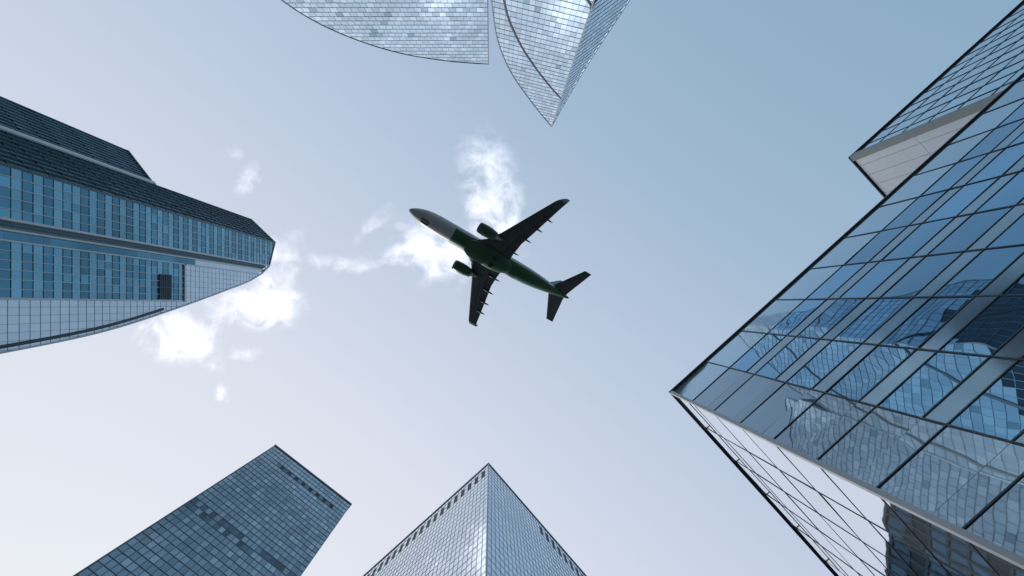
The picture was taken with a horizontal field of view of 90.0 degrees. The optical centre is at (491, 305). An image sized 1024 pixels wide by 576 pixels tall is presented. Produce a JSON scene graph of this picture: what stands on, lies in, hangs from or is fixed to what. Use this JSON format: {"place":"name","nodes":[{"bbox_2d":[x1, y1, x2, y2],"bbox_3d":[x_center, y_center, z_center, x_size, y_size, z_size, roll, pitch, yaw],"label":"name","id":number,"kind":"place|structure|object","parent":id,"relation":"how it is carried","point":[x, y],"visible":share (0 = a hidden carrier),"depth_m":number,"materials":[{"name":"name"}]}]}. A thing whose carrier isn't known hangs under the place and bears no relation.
{"place":"outdoors","nodes":[
{"label":"outdoors","id":0,"kind":"place"},
{"bbox_2d":[281,0,488,64],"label":"curved glass tower","id":1,"kind":"structure","parent":0,"point":[457,31],"depth_m":146.05,"materials":[{"name":"blue glass"}]},
{"bbox_2d":[363,462,586,575],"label":"office tower","id":2,"kind":"structure","parent":0,"point":[484,521],"depth_m":125.10,"materials":[{"name":"blue glass"}]},
{"bbox_2d":[409,199,590,326],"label":"passenger airplane","id":3,"kind":"object","parent":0,"point":[491,258],"visible":1,"depth_m":104.97,"materials":[{"name":"black paint"}]},
{"bbox_2d":[0,0,1021,575],"label":"sky","id":4,"kind":"structure","parent":0,"point":[699,156],"materials":[{"name":"blue"}]},
{"bbox_2d":[491,0,629,126],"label":"curved glass tower","id":5,"kind":"structure","parent":0,"point":[548,49],"depth_m":126.49,"materials":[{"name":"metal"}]},
{"label":"plaza pavement","id":6,"kind":"structure","parent":0,"visible":0},
{"bbox_2d":[670,391,1023,568],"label":"corner post","id":7,"kind":"object","parent":6,"relation":"on","point":[989,546],"visible":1,"depth_m":18.02,"materials":[{"name":"metal"}]},
{"bbox_2d":[674,76,1023,575],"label":"curtain wall","id":8,"kind":"structure","parent":6,"relation":"on","point":[944,465],"depth_m":25.34,"materials":[{"name":"blue glass"}]},
{"bbox_2d":[669,72,1023,575],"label":"mullions","id":9,"kind":"object","parent":8,"relation":"attached to","point":[984,509],"visible":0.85,"depth_m":29.18,"materials":[{"name":"black metal"}]},
{"bbox_2d":[715,390,1007,513],"bbox_3d":[54.322,2.851,19.050,64.437,41.300,47.241,-42,-90,0],"label":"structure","id":10,"kind":"object","parent":6,"relation":"on","point":[898,439],"depth_m":16.91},
{"bbox_2d":[848,0,1023,196],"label":"mullions","id":11,"kind":"object","parent":10,"relation":"on","point":[870,180],"visible":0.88,"depth_m":62.47,"materials":[{"name":"black metal"}]},
{"bbox_2d":[856,111,979,195],"bbox_3d":[53.172,-11.679,52.000,0.200,27.960,19.960,-42,-90,0],"label":"metal panel flank","id":12,"kind":"object","parent":11,"relation":"attached to","point":[888,170],"visible":0.23,"depth_m":59.92,"materials":[{"name":"grey metal"}]},
{"bbox_2d":[850,90,1002,160],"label":"corner trim","id":13,"kind":"structure","parent":11,"relation":"attached to","point":[963,112],"depth_m":54.59,"materials":[{"name":"grey metal"}]},
{"bbox_2d":[859,3,1023,150],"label":"curtain wall","id":14,"kind":"structure","parent":11,"relation":"attached to","point":[982,82],"depth_m":58.39,"materials":[{"name":"blue glass"}]},
{"label":"ground","id":15,"kind":"structure","parent":0,"visible":0},
{"bbox_2d":[0,96,275,353],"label":"stepped glass skyscraper","id":16,"kind":"structure","parent":15,"relation":"on","point":[98,235],"depth_m":89.53,"materials":[{"name":"blue glass"}]},
{"bbox_2d":[73,444,351,575],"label":"office tower","id":17,"kind":"structure","parent":15,"relation":"on","point":[275,510],"depth_m":111.82,"materials":[{"name":"blue glass"}]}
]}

